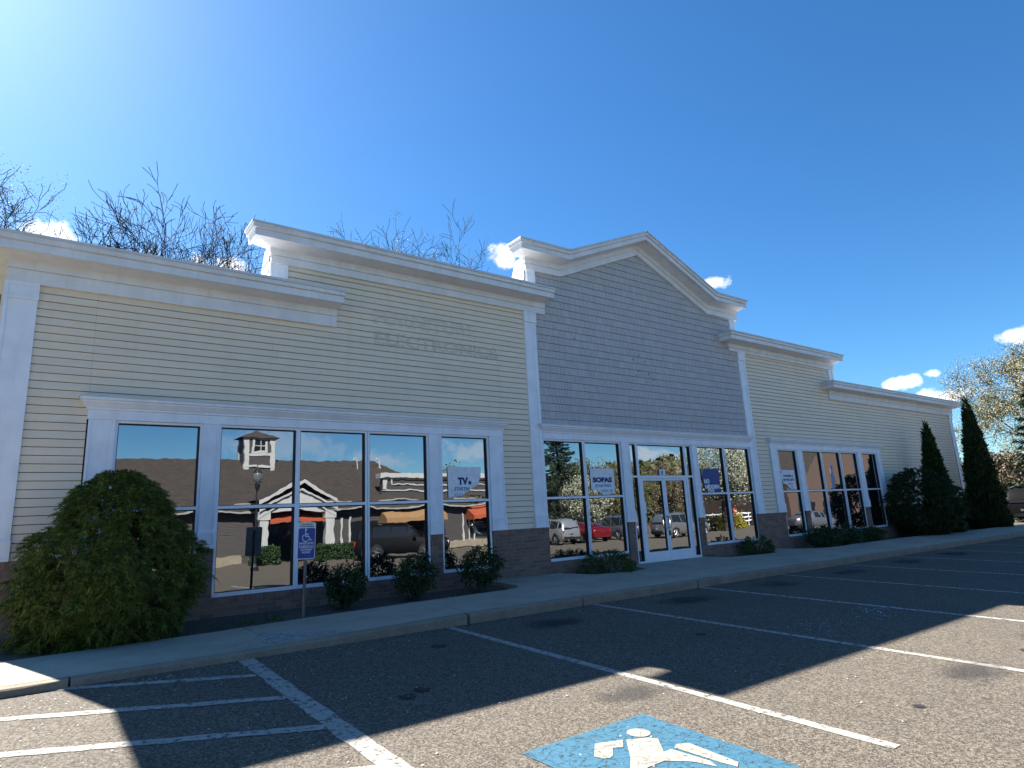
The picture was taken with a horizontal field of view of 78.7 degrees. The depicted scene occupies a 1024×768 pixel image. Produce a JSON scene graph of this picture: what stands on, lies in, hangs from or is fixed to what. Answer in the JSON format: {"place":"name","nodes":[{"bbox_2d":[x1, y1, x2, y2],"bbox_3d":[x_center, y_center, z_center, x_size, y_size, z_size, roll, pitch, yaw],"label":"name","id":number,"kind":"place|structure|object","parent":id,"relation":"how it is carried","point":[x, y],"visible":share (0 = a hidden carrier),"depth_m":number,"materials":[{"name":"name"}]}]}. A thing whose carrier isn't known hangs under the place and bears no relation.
{"place":"outdoors","nodes":[
{"label":"outdoors","id":0,"kind":"place"},
{"bbox_2d":[0,520,1023,767],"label":"parking lot","id":1,"kind":"structure","parent":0,"point":[946,632],"depth_m":5.56,"materials":[{"name":"grey asphalt"}]},
{"bbox_2d":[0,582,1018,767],"bbox_3d":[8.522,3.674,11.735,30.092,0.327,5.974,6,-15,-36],"label":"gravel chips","id":2,"kind":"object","parent":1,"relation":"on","point":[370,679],"visible":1,"depth_m":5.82,"materials":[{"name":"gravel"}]},
{"bbox_2d":[0,531,1023,698],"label":"curb","id":3,"kind":"structure","parent":1,"relation":"on","point":[472,617],"depth_m":8.66,"materials":[{"name":"concrete"}]},
{"bbox_2d":[1006,488,1023,520],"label":"parked car","id":4,"kind":"object","parent":1,"relation":"on","point":[1015,497],"visible":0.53,"depth_m":32.60,"materials":[{"name":"black paint"}]},
{"bbox_2d":[0,524,1023,686],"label":"sidewalk","id":5,"kind":"structure","parent":0,"point":[531,589],"depth_m":9.56,"materials":[{"name":"concrete"}]},
{"bbox_2d":[0,0,1023,461],"label":"sky","id":6,"kind":"structure","parent":0,"point":[851,172],"materials":[{"name":"blue"}]},
{"bbox_2d":[801,601,907,630],"bbox_3d":[4.576,3.186,8.583,2.540,0.036,0.953,6,-15,-36],"label":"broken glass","id":7,"kind":"object","parent":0,"point":[859,616],"visible":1,"depth_m":8.77,"materials":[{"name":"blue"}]},
{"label":"planting bed","id":8,"kind":"structure","parent":0,"visible":0},
{"bbox_2d":[0,469,219,655],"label":"cypress bush","id":9,"kind":"object","parent":8,"relation":"on","point":[111,589],"visible":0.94,"depth_m":7.99,"materials":[{"name":"green plant"}]},
{"bbox_2d":[215,624,238,631],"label":"weed tuft","id":10,"kind":"object","parent":8,"relation":"on","point":[222,627],"visible":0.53,"depth_m":8.87,"materials":[{"name":"green plant"}]},
{"bbox_2d":[230,615,261,627],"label":"weed tuft","id":11,"kind":"object","parent":8,"relation":"on","point":[245,622],"visible":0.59,"depth_m":9.27,"materials":[{"name":"green plant"}]},
{"bbox_2d":[259,609,289,621],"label":"weed tuft","id":12,"kind":"object","parent":8,"relation":"on","point":[273,618],"visible":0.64,"depth_m":9.55,"materials":[{"name":"green plant"}]},
{"bbox_2d":[297,522,315,618],"bbox_3d":[-3.143,2.886,9.475,0.290,1.538,0.026,11,-18,-43],"label":"parking sign","id":13,"kind":"object","parent":8,"relation":"on","point":[306,541],"visible":0.99,"depth_m":9.55,"materials":[{"name":"metal"}]},
{"bbox_2d":[323,559,368,610],"bbox_3d":[-2.786,3.406,10.482,0.761,0.918,0.778,-2,-12,-3],"label":"boxwood shrub","id":14,"kind":"object","parent":8,"relation":"on","point":[346,594],"visible":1,"depth_m":10.37,"materials":[{"name":"green plant"}]},
{"bbox_2d":[390,552,439,600],"bbox_3d":[-1.728,3.509,11.254,0.895,0.921,0.926,6,-15,-36],"label":"boxwood shrub","id":15,"kind":"object","parent":8,"relation":"on","point":[415,584],"visible":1,"depth_m":11.12,"materials":[{"name":"green plant"}]},
{"bbox_2d":[452,592,472,596],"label":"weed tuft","id":16,"kind":"object","parent":8,"relation":"on","point":[456,595],"visible":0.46,"depth_m":11.32,"materials":[{"name":"green plant"}]},
{"bbox_2d":[456,541,505,592],"bbox_3d":[-0.616,3.566,12.076,1.010,1.059,0.973,6,-15,-36],"label":"boxwood shrub","id":17,"kind":"object","parent":8,"relation":"on","point":[492,568],"visible":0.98,"depth_m":11.95,"materials":[{"name":"green plant"}]},
{"bbox_2d":[575,548,637,573],"bbox_3d":[2.208,4.170,14.252,1.639,0.811,1.658,6,-15,-36],"label":"yew shrub","id":18,"kind":"object","parent":8,"relation":"on","point":[629,562],"visible":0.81,"depth_m":14.18,"materials":[{"name":"green plant"}]},
{"bbox_2d":[714,549,745,556],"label":"dry plant","id":19,"kind":"object","parent":8,"relation":"on","point":[729,555],"visible":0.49,"depth_m":17.11,"materials":[{"name":"plant"}]},
{"bbox_2d":[737,533,776,555],"bbox_3d":[7.022,4.720,17.931,1.210,0.830,1.162,6,-15,-36],"label":"yew shrub","id":20,"kind":"object","parent":8,"relation":"on","point":[769,546],"visible":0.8,"depth_m":17.83,"materials":[{"name":"green plant"}]},
{"bbox_2d":[802,524,843,547],"bbox_3d":[9.758,4.844,19.622,1.175,0.853,1.174,-7,-13,18],"label":"boxwood shrub","id":21,"kind":"object","parent":8,"relation":"on","point":[825,540],"visible":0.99,"depth_m":19.45,"materials":[{"name":"green plant"}]},
{"bbox_2d":[828,522,866,545],"bbox_3d":[10.920,4.965,20.478,1.313,0.881,1.290,-8,-13,20],"label":"boxwood shrub","id":22,"kind":"object","parent":8,"relation":"on","point":[852,529],"visible":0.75,"depth_m":20.26,"materials":[{"name":"green plant"}]},
{"bbox_2d":[855,524,887,542],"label":"boxwood shrub","id":23,"kind":"object","parent":8,"relation":"on","point":[876,534],"visible":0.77,"depth_m":21.24,"materials":[{"name":"green plant"}]},
{"bbox_2d":[878,467,974,536],"bbox_3d":[15.545,4.680,23.674,3.176,3.102,3.208,6,-15,-36],"label":"cypress bush","id":24,"kind":"object","parent":8,"relation":"on","point":[950,515],"visible":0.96,"depth_m":23.19,"materials":[{"name":"green plant"}]},
{"bbox_2d":[919,420,967,532],"bbox_3d":[16.878,3.741,24.961,1.548,4.682,1.558,-8,-13,24],"label":"arborvitae","id":25,"kind":"object","parent":8,"relation":"on","point":[932,458],"visible":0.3,"depth_m":24.91,"materials":[{"name":"green plant"}]},
{"bbox_2d":[960,395,1014,528],"bbox_3d":[20.881,3.478,27.989,1.814,6.119,1.802,-8,-13,22],"label":"arborvitae","id":26,"kind":"object","parent":8,"relation":"on","point":[986,496],"visible":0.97,"depth_m":27.51,"materials":[{"name":"green plant"}]},
{"bbox_3d":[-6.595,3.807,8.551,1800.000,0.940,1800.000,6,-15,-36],"label":"ground","id":27,"kind":"structure","parent":0,"visible":0},
{"bbox_2d":[0,148,70,235],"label":"budding tree","id":28,"kind":"object","parent":27,"relation":"on","point":[12,207],"visible":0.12,"depth_m":28.16,"materials":[{"name":"grey plant"}]},
{"bbox_2d":[18,224,134,248],"bbox_3d":[-19.391,-0.034,22.532,12.807,15.158,16.766,-10,-14,30],"label":"bare tree","id":29,"kind":"object","parent":27,"relation":"on","point":[98,244],"depth_m":25.41,"materials":[{"name":"grey plant"}]},
{"bbox_2d":[0,161,257,271],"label":"bare tree","id":30,"kind":"object","parent":27,"relation":"on","point":[134,246],"visible":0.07,"depth_m":28.57,"materials":[{"name":"brown plant"}]},
{"bbox_2d":[90,205,264,272],"bbox_3d":[-17.629,0.307,37.884,16.732,20.660,17.294,-10,-14,29],"label":"bare tree","id":31,"kind":"object","parent":27,"relation":"on","point":[204,262],"visible":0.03,"depth_m":36.78,"materials":[{"name":"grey plant"}]},
{"bbox_2d":[184,209,455,267],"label":"budding tree","id":32,"kind":"object","parent":27,"relation":"on","point":[333,234],"visible":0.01,"depth_m":44.58,"materials":[{"name":"grey plant"}]},
{"bbox_2d":[219,213,477,273],"bbox_3d":[-9.144,-0.769,38.684,16.714,22.181,15.740,6,-15,-36],"label":"bare tree","id":33,"kind":"object","parent":27,"relation":"on","point":[386,243],"visible":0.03,"depth_m":39.58,"materials":[{"name":"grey plant"}]},
{"bbox_2d":[413,200,491,270],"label":"bare tree","id":34,"kind":"object","parent":27,"relation":"on","point":[457,245],"visible":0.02,"depth_m":42.27,"materials":[{"name":"brown plant"}]},
{"bbox_2d":[0,219,969,642],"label":"store building","id":35,"kind":"structure","parent":27,"relation":"on","point":[352,399],"depth_m":12.82,"materials":[{"name":"beige wood"}]},
{"bbox_2d":[110,420,202,602],"bbox_3d":[-5.593,1.983,9.776,1.240,2.790,0.092,6,-15,-36],"label":"window","id":36,"kind":"structure","parent":35,"relation":"in","point":[170,454],"depth_m":10.03,"materials":[{"name":"clear glass"}]},
{"bbox_2d":[211,425,298,597],"bbox_3d":[-4.354,2.113,10.673,1.330,2.790,0.092,6,-15,-36],"label":"window","id":37,"kind":"structure","parent":35,"relation":"in","point":[256,516],"depth_m":10.68,"materials":[{"name":"clear glass"}]},
{"bbox_2d":[295,428,366,588],"bbox_3d":[-3.285,2.225,11.448,1.320,2.790,0.092,6,-15,-36],"label":"window","id":38,"kind":"structure","parent":35,"relation":"in","point":[332,481],"depth_m":11.50,"materials":[{"name":"clear glass"}]},
{"bbox_2d":[367,431,430,580],"bbox_3d":[-2.212,2.338,12.225,1.320,2.790,0.092,6,-15,-36],"label":"window","id":39,"kind":"structure","parent":35,"relation":"in","point":[398,506],"depth_m":12.24,"materials":[{"name":"clear glass"}]},
{"bbox_2d":[447,467,480,497],"bbox_3d":[-1.000,2.085,13.216,0.832,0.658,0.004,6,-15,-36],"label":"poster","id":40,"kind":"object","parent":35,"relation":"attached to","point":[462,481],"visible":1,"depth_m":13.18,"materials":[{"name":"white paper"}]},
{"bbox_2d":[441,434,492,572],"bbox_3d":[-0.965,2.470,13.128,1.210,2.790,0.092,6,-15,-36],"label":"window","id":41,"kind":"structure","parent":35,"relation":"in","point":[467,518],"depth_m":13.17,"materials":[{"name":"clear glass"}]},
{"bbox_2d":[543,439,591,561],"bbox_3d":[1.284,2.706,14.758,1.295,2.790,0.092,6,-15,-36],"label":"window","id":42,"kind":"structure","parent":35,"relation":"in","point":[564,463],"depth_m":14.80,"materials":[{"name":"clear glass"}]},
{"bbox_2d":[590,468,614,494],"bbox_3d":[2.266,2.438,15.579,0.825,0.658,0.004,6,-15,-36],"label":"poster","id":43,"kind":"object","parent":35,"relation":"attached to","point":[602,481],"visible":1,"depth_m":15.58,"materials":[{"name":"white paper"}]},
{"bbox_2d":[583,441,628,556],"bbox_3d":[2.327,2.816,15.513,1.270,2.790,0.092,6,-15,-36],"label":"window","id":44,"kind":"structure","parent":35,"relation":"in","point":[607,513],"depth_m":15.54,"materials":[{"name":"clear glass"}]},
{"bbox_2d":[641,479,670,562],"bbox_3d":[3.774,3.572,16.412,0.885,2.132,0.055,6,-15,-36],"label":"door","id":45,"kind":"structure","parent":35,"relation":"in","point":[653,492],"depth_m":16.43,"materials":[{"name":"white paint"}]},
{"bbox_2d":[636,443,686,477],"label":"transom window","id":46,"kind":"structure","parent":35,"relation":"in","point":[651,458],"depth_m":17.03,"materials":[{"name":"clear glass"}]},
{"bbox_2d":[663,479,694,559],"bbox_3d":[4.518,3.641,16.907,0.995,2.132,0.126,6,-15,-36],"label":"door","id":47,"kind":"structure","parent":35,"relation":"in","point":[676,495],"depth_m":16.97,"materials":[{"name":"white paint"}]},
{"bbox_2d":[701,469,720,491],"bbox_3d":[5.775,2.791,18.126,0.825,0.674,0.004,6,-15,-36],"label":"poster","id":48,"kind":"object","parent":35,"relation":"attached to","point":[711,480],"visible":1,"depth_m":18.14,"materials":[{"name":"blue paper"}]},
{"bbox_2d":[697,445,733,544],"bbox_3d":[5.851,3.187,18.066,1.275,2.790,0.092,6,-15,-36],"label":"window","id":49,"kind":"structure","parent":35,"relation":"in","point":[718,522],"depth_m":18.12,"materials":[{"name":"clear glass"}]},
{"bbox_2d":[723,447,758,541],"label":"window","id":50,"kind":"structure","parent":35,"relation":"in","point":[743,510],"depth_m":18.88,"materials":[{"name":"clear glass"}]},
{"bbox_2d":[781,470,795,489],"bbox_3d":[9.088,3.150,20.523,0.825,0.645,0.004,6,-15,-36],"label":"poster","id":51,"kind":"object","parent":35,"relation":"attached to","point":[788,478],"visible":1,"depth_m":20.55,"materials":[{"name":"white paper"}]},
{"bbox_2d":[778,449,806,536],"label":"window","id":52,"kind":"structure","parent":35,"relation":"in","point":[795,514],"depth_m":20.53,"materials":[{"name":"clear glass"}]},
{"bbox_2d":[802,450,831,531],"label":"window","id":53,"kind":"structure","parent":35,"relation":"in","point":[820,514],"depth_m":21.47,"materials":[{"name":"clear glass"}]},
{"bbox_2d":[820,451,850,530],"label":"window","id":54,"kind":"structure","parent":35,"relation":"in","point":[831,464],"depth_m":22.20,"materials":[{"name":"clear glass"}]},
{"bbox_2d":[839,452,867,528],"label":"window","id":55,"kind":"structure","parent":35,"relation":"in","point":[849,464],"depth_m":22.97,"materials":[{"name":"clear glass"}]},
{"bbox_2d":[862,453,887,526],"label":"window","id":56,"kind":"structure","parent":35,"relation":"in","point":[878,513],"depth_m":23.91,"materials":[{"name":"clear glass"}]},
{"bbox_2d":[934,335,1023,468],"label":"budding tree","id":57,"kind":"object","parent":27,"relation":"on","point":[997,402],"visible":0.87,"depth_m":43.57,"materials":[{"name":"green plant"}]},
{"bbox_2d":[959,443,1023,490],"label":"brown tree","id":58,"kind":"object","parent":27,"relation":"on","point":[1003,461],"visible":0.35,"depth_m":55.35,"materials":[{"name":"grey plant"}]},
{"bbox_2d":[1004,379,1023,520],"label":"spruce tree","id":59,"kind":"object","parent":27,"relation":"on","point":[1021,428],"visible":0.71,"depth_m":35.51,"materials":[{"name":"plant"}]}
]}

